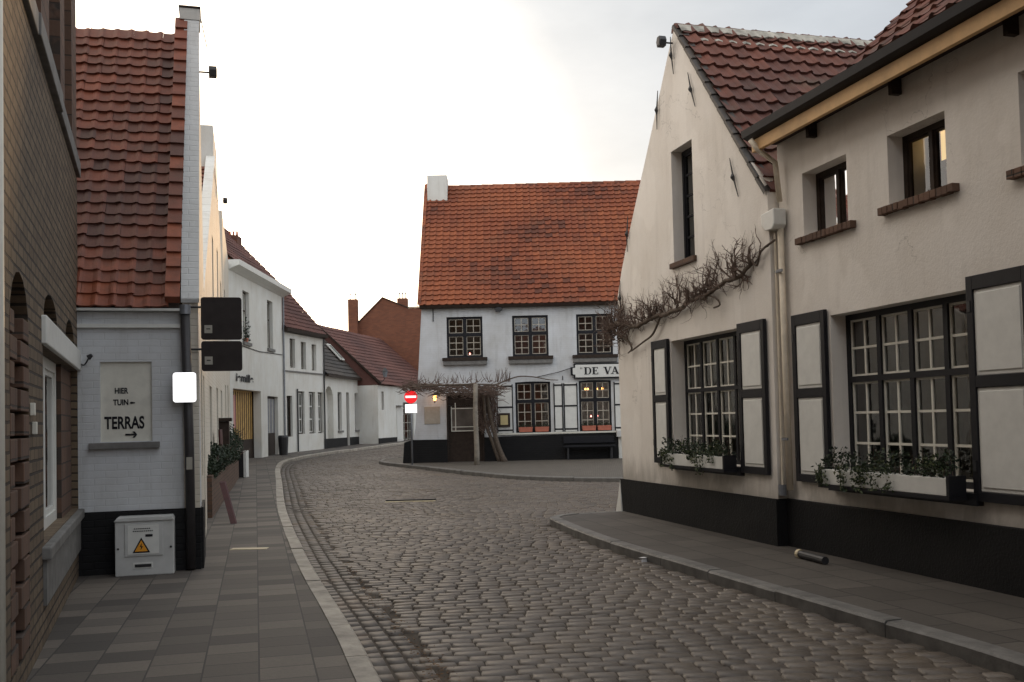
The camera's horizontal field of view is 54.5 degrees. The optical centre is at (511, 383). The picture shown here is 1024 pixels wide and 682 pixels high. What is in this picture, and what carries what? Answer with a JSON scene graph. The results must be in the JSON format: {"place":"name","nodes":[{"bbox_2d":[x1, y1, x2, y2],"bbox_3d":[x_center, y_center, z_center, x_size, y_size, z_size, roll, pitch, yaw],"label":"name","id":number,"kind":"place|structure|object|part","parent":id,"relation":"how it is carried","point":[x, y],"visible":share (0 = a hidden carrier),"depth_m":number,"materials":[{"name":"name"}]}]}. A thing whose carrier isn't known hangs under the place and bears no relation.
{"place":"outdoors","nodes":[
{"label":"outdoors","id":0,"kind":"place"},
{"bbox_2d":[26,440,410,681],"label":"pavement","id":1,"kind":"structure","parent":0,"point":[225,614],"depth_m":7.76,"materials":[{"name":"concrete"}]},
{"bbox_2d":[3,0,84,681],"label":"brick house","id":2,"kind":"structure","parent":1,"relation":"on","point":[44,515],"depth_m":6.86,"materials":[{"name":"brown brick"}]},
{"bbox_2d":[0,0,5,681],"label":"rain pipe","id":3,"kind":"object","parent":2,"relation":"attached to","point":[2,537],"visible":1,"depth_m":4.69,"materials":[{"name":"black metal"}]},
{"bbox_2d":[43,356,56,529],"bbox_3d":[-4.246,0.483,7.880,0.986,1.610,2.700,-1,-2,-20],"label":"window","id":4,"kind":"structure","parent":2,"relation":"in","point":[49,367],"depth_m":8.78,"materials":[{"name":"white paint"}]},
{"bbox_2d":[81,354,92,365],"bbox_3d":[-4.398,-0.247,10.257,0.167,0.122,0.058,-2,-2,22],"label":"swan neck lamp","id":5,"kind":"object","parent":2,"relation":"attached to","point":[89,356],"visible":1,"depth_m":10.24,"materials":[{"name":"black metal"}]},
{"bbox_2d":[76,17,201,575],"bbox_3d":[-5.559,-1.284,12.230,3.411,6.820,4.528,-1,-2,-15],"label":"side extension","id":6,"kind":"object","parent":1,"relation":"on","point":[130,103],"visible":0.63,"depth_m":10.55,"materials":[{"name":"red roof tile"},{"name":"white painted brick"},{"name":"black tar brick"}]},
{"bbox_2d":[179,304,195,568],"bbox_3d":[-3.422,0.554,10.487,0.141,2.780,0.116,-1,-2,-15],"label":"black downpipe","id":7,"kind":"object","parent":6,"relation":"attached to","point":[185,311],"visible":0.96,"depth_m":10.45,"materials":[{"name":"metal"}]},
{"bbox_2d":[173,372,196,402],"bbox_3d":[-3.437,0.039,10.441,0.235,0.315,0.053,-1,-2,-15],"label":"lit panel sign","id":8,"kind":"object","parent":7,"relation":"attached to","point":[184,387],"visible":1,"depth_m":10.42,"materials":[{"name":"plastic"}]},
{"bbox_2d":[114,514,175,576],"bbox_3d":[-3.787,1.665,10.264,0.579,0.600,0.234,-1,-2,-15],"label":"electricity cabinet","id":9,"kind":"object","parent":1,"relation":"on","point":[144,544],"visible":1,"depth_m":10.17,"materials":[{"name":"grey plastic"}]},
{"bbox_3d":[-3.766,1.594,10.172,0.370,0.335,0.011,-1,-2,-15],"label":"door","id":10,"kind":"part","parent":9,"relation":"part of","materials":[{"name":"grey plastic"}]},
{"bbox_2d":[178,5,207,567],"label":"terrace house","id":11,"kind":"structure","parent":1,"relation":"on","point":[192,285],"depth_m":11.47,"materials":[{"name":"brick"}]},
{"bbox_2d":[199,66,216,78],"bbox_3d":[-3.988,-4.094,13.049,0.225,0.140,0.148,-1,-2,-16],"label":"floodlight","id":12,"kind":"object","parent":11,"relation":"attached to","point":[212,72],"visible":1,"depth_m":13.01,"materials":[{"name":"black metal"}]},
{"bbox_2d":[191,341,241,370],"bbox_3d":[-3.164,-0.294,10.611,0.550,0.320,0.048,-1,-2,-15],"label":"sign board","id":13,"kind":"object","parent":11,"relation":"attached to","point":[221,355],"visible":1,"depth_m":10.61,"materials":[{"name":"black metal"}]},
{"bbox_2d":[191,297,241,339],"bbox_3d":[-3.173,-0.696,10.626,0.550,0.455,0.048,-1,-2,-15],"label":"sign board","id":14,"kind":"object","parent":11,"relation":"attached to","point":[221,318],"visible":1,"depth_m":10.62,"materials":[{"name":"black metal"}]},
{"bbox_2d":[201,125,224,490],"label":"white gable house","id":15,"kind":"structure","parent":1,"relation":"on","point":[214,380],"depth_m":20.51,"materials":[{"name":"paint"}]},
{"bbox_2d":[218,197,227,203],"bbox_3d":[-6.989,-4.423,24.012,0.225,0.140,0.148,-1,-2,-15],"label":"floodlight","id":16,"kind":"object","parent":15,"relation":"attached to","point":[225,200],"visible":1,"depth_m":23.98,"materials":[{"name":"black metal"}]},
{"bbox_2d":[207,450,239,517],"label":"planter wall","id":17,"kind":"structure","parent":1,"relation":"on","point":[229,474],"depth_m":17.96,"materials":[{"name":"wood"}]},
{"bbox_2d":[207,454,221,478],"bbox_3d":[-5.224,1.449,17.067,0.497,0.494,1.394,-1,-2,-13],"label":"shrub","id":18,"kind":"object","parent":17,"relation":"in","point":[214,467],"visible":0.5,"depth_m":16.83,"materials":[{"name":"green plant"}]},
{"bbox_2d":[210,441,229,474],"bbox_3d":[-5.644,1.419,18.629,0.675,0.712,1.680,-1,-2,-13],"label":"shrub","id":19,"kind":"object","parent":17,"relation":"in","point":[216,451],"visible":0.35,"depth_m":18.40,"materials":[{"name":"green plant"}]},
{"bbox_2d":[218,429,222,450],"bbox_3d":[-5.739,1.308,19.634,0.031,0.810,1.400,-1,-2,-13],"label":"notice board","id":20,"kind":"object","parent":17,"relation":"in","point":[220,434],"visible":0.38,"depth_m":19.15,"materials":[{"name":"wood"}]},
{"bbox_2d":[219,418,231,448],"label":"gate pillar","id":21,"kind":"structure","parent":17,"relation":"on","point":[224,426],"depth_m":22.45,"materials":[{"name":"brown brick"}]},
{"bbox_2d":[223,444,248,465],"bbox_3d":[-6.121,1.530,20.963,0.923,0.524,2.463,-1,-2,-4],"label":"shrub","id":22,"kind":"object","parent":17,"relation":"in","point":[234,454],"visible":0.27,"depth_m":20.72,"materials":[{"name":"green plant"}]},
{"bbox_2d":[229,424,245,453],"bbox_3d":[-6.813,1.421,23.900,0.784,0.946,2.181,-1,-2,-13],"label":"shrub","id":23,"kind":"object","parent":17,"relation":"in","point":[237,438],"visible":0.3,"depth_m":23.75,"materials":[{"name":"green plant"}]},
{"bbox_2d":[219,481,236,523],"bbox_3d":[-4.428,1.852,15.507,0.105,0.640,0.610,0,-3,-34],"label":"leaning board","id":24,"kind":"object","parent":1,"relation":"on","point":[228,502],"visible":1,"depth_m":15.49,"materials":[{"name":"wood"}]},
{"bbox_2d":[239,450,248,477],"bbox_3d":[-7.311,2.177,26.960,0.280,0.720,0.270,-1,-2,0],"label":"bollard","id":25,"kind":"object","parent":1,"relation":"on","point":[244,465],"visible":0.72,"depth_m":26.84,"materials":[{"name":"white metal"}]},
{"bbox_2d":[230,547,268,549],"bbox_3d":[-3.204,2.016,12.132,0.440,0.012,0.150,-1,-2,0],"label":"metal cover strip","id":26,"kind":"object","parent":1,"relation":"on","point":[256,548],"visible":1,"depth_m":12.11,"materials":[{"name":"silver metal"}]},
{"bbox_2d":[278,435,287,454],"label":"litter bin","id":27,"kind":"object","parent":1,"relation":"on","point":[283,443],"visible":1,"depth_m":40.68,"materials":[{"name":"black metal"}]},
{"bbox_2d":[76,0,910,330],"label":"sky","id":28,"kind":"structure","parent":0,"point":[330,120],"materials":[{"name":"white"}]},
{"bbox_2d":[379,456,622,481],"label":"curb","id":29,"kind":"structure","parent":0,"point":[527,477],"depth_m":25.48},
{"bbox_2d":[404,389,416,464],"bbox_3d":[-3.149,1.357,31.162,0.410,2.408,0.084,-1,-2,0],"label":"no entry sign","id":30,"kind":"object","parent":29,"relation":"on","point":[410,397],"visible":0.97,"depth_m":31.15,"materials":[{"name":"metal"}]},
{"bbox_2d":[384,457,622,476],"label":"forecourt","id":31,"kind":"structure","parent":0,"point":[609,467],"depth_m":28.57,"materials":[{"name":"grey stone"}]},
{"bbox_2d":[395,367,552,461],"bbox_3d":[-1.088,1.013,31.247,5.224,3.112,1.915,-1,-2,0],"label":"pergola vine","id":32,"kind":"object","parent":31,"relation":"on","point":[487,399],"visible":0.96,"depth_m":31.48,"materials":[{"name":"brown plant"}]},
{"bbox_2d":[473,383,479,464],"bbox_3d":[-1.100,1.245,30.376,0.174,2.503,0.170,-1,-2,0],"label":"wooden post","id":33,"kind":"object","parent":31,"relation":"on","point":[475,427],"visible":0.95,"depth_m":30.32,"materials":[{"name":"brown wood"}]},
{"bbox_2d":[403,175,640,462],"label":"inn","id":34,"kind":"structure","parent":31,"relation":"on","point":[519,279],"depth_m":32.62,"materials":[{"name":"brick"}]},
{"bbox_2d":[446,317,482,357],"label":"window","id":35,"kind":"structure","parent":34,"relation":"in","point":[464,334],"depth_m":32.50,"materials":[{"name":"black paint"}]},
{"bbox_2d":[448,403,483,461],"bbox_3d":[-1.505,1.621,32.403,1.120,2.000,0.085,-1,-2,0],"label":"door","id":36,"kind":"structure","parent":34,"relation":"in","point":[460,417],"depth_m":32.38,"materials":[{"name":"brown wood"}]},
{"bbox_2d":[498,413,509,426],"bbox_3d":[-0.252,1.180,32.228,0.380,0.450,0.052,-1,-2,0],"label":"menu case","id":37,"kind":"object","parent":34,"relation":"attached to","point":[504,419],"visible":0.96,"depth_m":32.20,"materials":[{"name":"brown wood"}]},
{"bbox_2d":[519,423,532,431],"bbox_3d":[0.445,1.418,32.282,0.480,0.304,0.130,-1,-2,0],"label":"flower trough","id":38,"kind":"object","parent":34,"relation":"attached to","point":[529,428],"visible":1,"depth_m":32.22,"materials":[{"name":"ceramic"}]},
{"bbox_2d":[512,315,548,355],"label":"window","id":39,"kind":"structure","parent":34,"relation":"in","point":[529,333],"depth_m":32.51,"materials":[{"name":"black glass"}]},
{"bbox_2d":[515,381,550,432],"bbox_3d":[0.684,0.776,32.873,1.640,1.860,0.990,-1,-2,0],"label":"window","id":40,"kind":"structure","parent":34,"relation":"in","point":[532,399],"depth_m":32.43,"materials":[{"name":"black paint"}]},
{"bbox_2d":[535,422,548,431],"bbox_3d":[0.974,1.406,32.286,0.480,0.304,0.130,-1,-2,0],"label":"flower trough","id":41,"kind":"object","parent":34,"relation":"attached to","point":[541,429],"visible":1,"depth_m":32.22,"materials":[{"name":"orange ceramic"}]},
{"bbox_2d":[538,363,618,378],"bbox_3d":[2.790,-0.421,32.283,3.963,0.500,0.098,-1,-2,0],"label":"name board","id":42,"kind":"object","parent":34,"relation":"attached to","point":[591,370],"visible":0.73,"depth_m":32.25,"materials":[{"name":"white paint"}]},
{"bbox_2d":[582,421,595,430],"bbox_3d":[2.504,1.371,32.295,0.480,0.304,0.130,-1,-2,0],"label":"flower trough","id":43,"kind":"object","parent":34,"relation":"attached to","point":[585,427],"visible":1,"depth_m":32.23,"materials":[{"name":"orange ceramic"}]},
{"bbox_2d":[576,314,612,354],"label":"window","id":44,"kind":"structure","parent":34,"relation":"in","point":[586,331],"depth_m":32.52,"materials":[{"name":"black glass"}]},
{"bbox_2d":[579,380,611,430],"bbox_3d":[2.708,0.729,32.885,1.550,1.860,0.990,-1,-2,0],"label":"window","id":45,"kind":"structure","parent":34,"relation":"in","point":[593,402],"depth_m":32.44,"materials":[{"name":"black paint"}]},
{"bbox_2d":[597,421,611,429],"bbox_3d":[3.004,1.359,32.298,0.480,0.304,0.130,-1,-2,0],"label":"flower trough","id":46,"kind":"object","parent":34,"relation":"attached to","point":[604,427],"visible":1,"depth_m":32.23,"materials":[{"name":"orange ceramic"}]},
{"bbox_2d":[563,436,615,459],"bbox_3d":[2.495,2.058,32.000,1.650,0.730,0.420,-1,-2,0],"label":"bench","id":47,"kind":"object","parent":31,"relation":"on","point":[591,439],"visible":1,"depth_m":32.18,"materials":[{"name":"black metal"}]},
{"bbox_2d":[280,445,1021,681],"bbox_3d":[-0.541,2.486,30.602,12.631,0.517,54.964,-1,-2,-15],"label":"cobblestone road","id":48,"kind":"structure","parent":0,"point":[792,637],"depth_m":8.75,"materials":[{"name":"stone"}]},
{"bbox_2d":[281,444,441,681],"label":"gutter","id":49,"kind":"object","parent":48,"relation":"on","point":[388,649],"visible":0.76,"depth_m":8.60,"materials":[{"name":"grey stone"}]},
{"bbox_2d":[294,485,460,681],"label":"dry leaves","id":50,"kind":"object","parent":49,"relation":"on","point":[442,669],"visible":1,"depth_m":7.16,"materials":[{"name":"brown plant"}]},
{"bbox_2d":[385,500,435,502],"bbox_3d":[-2.001,2.323,19.587,0.990,0.022,0.115,-1,-2,0],"label":"drain cover","id":51,"kind":"object","parent":48,"relation":"on","point":[410,501],"visible":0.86,"depth_m":19.53,"materials":[{"name":"metal"}]},
{"bbox_2d":[386,498,435,500],"bbox_3d":[-2.001,2.314,19.720,0.990,0.050,0.140,-1,-2,0],"label":"drain edge","id":52,"kind":"object","parent":48,"relation":"on","point":[410,499],"visible":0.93,"depth_m":19.65,"materials":[{"name":"black metal"}]},
{"bbox_2d":[639,557,646,561],"bbox_3d":[1.444,1.938,10.949,0.080,0.049,0.091,-3,-3,37],"label":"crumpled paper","id":53,"kind":"object","parent":48,"relation":"on","point":[643,559],"visible":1,"depth_m":10.92,"materials":[{"name":"white paper"}]},
{"bbox_2d":[560,512,1023,653],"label":"pavement","id":54,"kind":"structure","parent":0,"point":[990,617],"depth_m":8.92,"materials":[{"name":"grey concrete"}]},
{"bbox_2d":[616,22,872,545],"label":"gabled house","id":55,"kind":"structure","parent":54,"relation":"on","point":[707,177],"depth_m":13.37,"materials":[{"name":"beige paint"}]},
{"bbox_2d":[656,36,672,47],"bbox_3d":[2.125,-4.740,13.791,0.225,0.140,0.148,-1,-2,-15],"label":"floodlight","id":56,"kind":"object","parent":55,"relation":"attached to","point":[661,42],"visible":1,"depth_m":13.73,"materials":[{"name":"black metal"}]},
{"bbox_2d":[592,226,775,355],"bbox_3d":[1.957,-1.107,13.890,0.617,1.329,5.725,-1,-2,-15],"label":"climbing vine","id":57,"kind":"object","parent":55,"relation":"attached to","point":[613,325],"visible":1,"depth_m":13.56,"materials":[{"name":"brown plant"}]},
{"bbox_2d":[681,146,694,257],"bbox_3d":[2.966,-2.493,13.790,0.980,1.770,1.170,-1,-2,-15],"label":"window","id":58,"kind":"structure","parent":55,"relation":"in","point":[685,183],"depth_m":13.93,"materials":[{"name":"black paint"}]},
{"bbox_2d":[656,435,736,474],"bbox_3d":[2.371,0.922,12.995,0.267,0.517,2.023,-1,-2,-15],"label":"window box","id":59,"kind":"object","parent":55,"relation":"attached to","point":[700,459],"visible":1,"depth_m":12.74,"materials":[{"name":"white paint"}]},
{"bbox_2d":[684,331,740,464],"bbox_3d":[3.192,0.194,13.223,0.990,1.890,2.540,-1,-2,-15],"label":"window","id":60,"kind":"structure","parent":55,"relation":"in","point":[715,359],"depth_m":13.56,"materials":[{"name":"black paint"}]},
{"bbox_2d":[794,549,828,564],"bbox_3d":[3.032,1.754,10.062,0.096,0.096,0.531,-1,-2,-12],"label":"fallen post","id":61,"kind":"object","parent":54,"relation":"on","point":[802,554],"visible":1,"depth_m":10.00,"materials":[{"name":"black metal"}]},
{"bbox_2d":[741,0,1023,597],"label":"long house","id":62,"kind":"structure","parent":54,"relation":"on","point":[899,141],"depth_m":9.34,"materials":[{"name":"beige paint"}]},
{"bbox_2d":[748,138,793,495],"bbox_3d":[2.909,-0.766,11.286,0.375,4.059,0.309,-1,-2,-15],"label":"drainpipe","id":63,"kind":"object","parent":62,"relation":"attached to","point":[773,219],"visible":1,"depth_m":11.23,"materials":[{"name":"beige metal"}]},
{"bbox_2d":[816,161,847,230],"bbox_3d":[3.944,-1.985,10.705,0.986,0.905,1.330,-1,-2,-15],"label":"window","id":64,"kind":"structure","parent":62,"relation":"in","point":[831,183],"depth_m":10.74,"materials":[{"name":"brown wood"}]},
{"bbox_2d":[811,446,966,500],"bbox_3d":[3.461,0.814,9.380,0.272,0.468,2.073,-1,-2,-15],"label":"window box","id":65,"kind":"object","parent":62,"relation":"attached to","point":[907,483],"visible":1,"depth_m":9.11,"materials":[{"name":"white paint"}]},
{"bbox_2d":[845,293,973,488],"bbox_3d":[4.282,0.090,9.582,0.990,1.920,2.600,-1,-2,-15],"label":"window","id":66,"kind":"structure","parent":62,"relation":"in","point":[916,376],"depth_m":10.17,"materials":[{"name":"black paint"}]},
{"bbox_2d":[902,119,946,198],"bbox_3d":[4.329,-2.052,9.267,0.986,0.875,1.310,-1,-2,-15],"label":"window","id":67,"kind":"structure","parent":62,"relation":"in","point":[937,177],"depth_m":9.33,"materials":[{"name":"brown wood"}]},
{"bbox_2d":[926,130,946,172],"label":"rear window","id":68,"kind":"structure","parent":62,"relation":"in","point":[942,142],"depth_m":9.45,"materials":[{"name":"clear glass"}]},
{"bbox_3d":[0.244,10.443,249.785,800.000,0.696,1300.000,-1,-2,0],"label":"ground","id":69,"kind":"structure","parent":0,"visible":0},
{"bbox_2d":[219,210,230,430],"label":"tall white house","id":70,"kind":"structure","parent":69,"relation":"on","point":[225,273],"depth_m":29.54,"materials":[{"name":"paint"}]},
{"bbox_2d":[224,228,291,458],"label":"gateway house","id":71,"kind":"structure","parent":69,"relation":"on","point":[256,381],"depth_m":38.89,"materials":[{"name":"white paint"}]},
{"bbox_2d":[242,292,245,339],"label":"window","id":72,"kind":"structure","parent":71,"relation":"in","point":[244,309],"depth_m":37.39,"materials":[{"name":"grey wood"}]},
{"bbox_2d":[242,313,250,341],"bbox_3d":[-9.864,-2.070,36.805,0.382,1.068,0.969,-1,-2,0],"label":"potted plant","id":73,"kind":"object","parent":71,"relation":"on","point":[246,338],"visible":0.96,"depth_m":36.77,"materials":[{"name":"green plant"}]},
{"bbox_2d":[267,302,269,347],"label":"window","id":74,"kind":"structure","parent":71,"relation":"in","point":[268,335],"depth_m":41.02,"materials":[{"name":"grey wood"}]},
{"bbox_2d":[267,397,274,455],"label":"door","id":75,"kind":"structure","parent":71,"relation":"in","point":[270,400],"depth_m":40.99,"materials":[{"name":"grey wood"}]},
{"bbox_2d":[282,294,327,452],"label":"pale house","id":76,"kind":"structure","parent":69,"relation":"on","point":[306,335],"depth_m":44.97,"materials":[{"name":"white paint"}]},
{"bbox_2d":[282,297,285,434],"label":"house downpipe","id":77,"kind":"object","parent":76,"relation":"attached to","point":[284,366],"visible":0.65,"depth_m":42.63,"materials":[{"name":"metal"}]},
{"bbox_2d":[287,396,290,436],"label":"window","id":78,"kind":"structure","parent":76,"relation":"in","point":[289,417],"depth_m":43.42,"materials":[{"name":"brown wood"}]},
{"bbox_2d":[290,339,291,367],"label":"window","id":79,"kind":"structure","parent":76,"relation":"in","point":[290,339],"depth_m":43.88,"materials":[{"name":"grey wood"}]},
{"bbox_2d":[298,391,302,433],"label":"window","id":80,"kind":"structure","parent":76,"relation":"in","point":[299,392],"depth_m":44.63,"materials":[{"name":"white wood"}]},
{"bbox_2d":[301,342,302,368],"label":"window","id":81,"kind":"structure","parent":76,"relation":"in","point":[301,342],"depth_m":44.98,"materials":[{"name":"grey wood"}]},
{"bbox_2d":[309,392,313,433],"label":"window","id":82,"kind":"structure","parent":76,"relation":"in","point":[311,393],"depth_m":45.74,"materials":[{"name":"white wood"}]},
{"bbox_2d":[312,345,313,370],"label":"window","id":83,"kind":"structure","parent":76,"relation":"in","point":[312,345],"depth_m":46.08,"materials":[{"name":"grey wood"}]},
{"bbox_2d":[318,392,321,432],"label":"window","id":84,"kind":"structure","parent":76,"relation":"in","point":[319,416],"depth_m":46.63,"materials":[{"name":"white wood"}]},
{"bbox_2d":[275,441,407,681],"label":"kerb","id":85,"kind":"structure","parent":69,"relation":"on","point":[362,668],"depth_m":8.64,"materials":[{"name":"concrete"}]},
{"bbox_2d":[324,339,361,448],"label":"house","id":86,"kind":"structure","parent":69,"relation":"on","point":[342,377],"depth_m":49.65,"materials":[{"name":"white paint"}]},
{"bbox_2d":[325,391,327,438],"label":"arch door","id":87,"kind":"structure","parent":86,"relation":"in","point":[326,398],"depth_m":48.04,"materials":[{"name":"white paint"}]},
{"bbox_2d":[338,392,339,430],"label":"window","id":88,"kind":"structure","parent":86,"relation":"in","point":[338,392],"depth_m":49.52,"materials":[{"name":"grey glass"}]},
{"bbox_2d":[318,324,417,443],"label":"corner house","id":89,"kind":"structure","parent":69,"relation":"on","point":[381,416],"depth_m":54.02,"materials":[{"name":"white paint"}]},
{"bbox_2d":[381,368,387,381],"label":"bracket lantern","id":90,"kind":"object","parent":89,"relation":"attached to","point":[384,371],"visible":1,"depth_m":52.08,"materials":[{"name":"black metal"}]},
{"bbox_2d":[396,407,401,439],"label":"door","id":91,"kind":"structure","parent":89,"relation":"in","point":[399,419],"depth_m":55.56,"materials":[{"name":"white paint"}]},
{"bbox_2d":[403,402,410,439],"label":"window","id":92,"kind":"structure","parent":89,"relation":"in","point":[406,422],"depth_m":57.69,"materials":[{"name":"wood"}]},
{"bbox_2d":[348,292,420,370],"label":"red brick house","id":93,"kind":"structure","parent":69,"relation":"on","point":[395,326],"depth_m":63.17,"materials":[{"name":"brown brick"}]},
{"bbox_2d":[549,511,1023,681],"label":"kerb","id":94,"kind":"structure","parent":69,"relation":"on","point":[989,656],"depth_m":7.71,"materials":[{"name":"grey concrete"}]}
]}

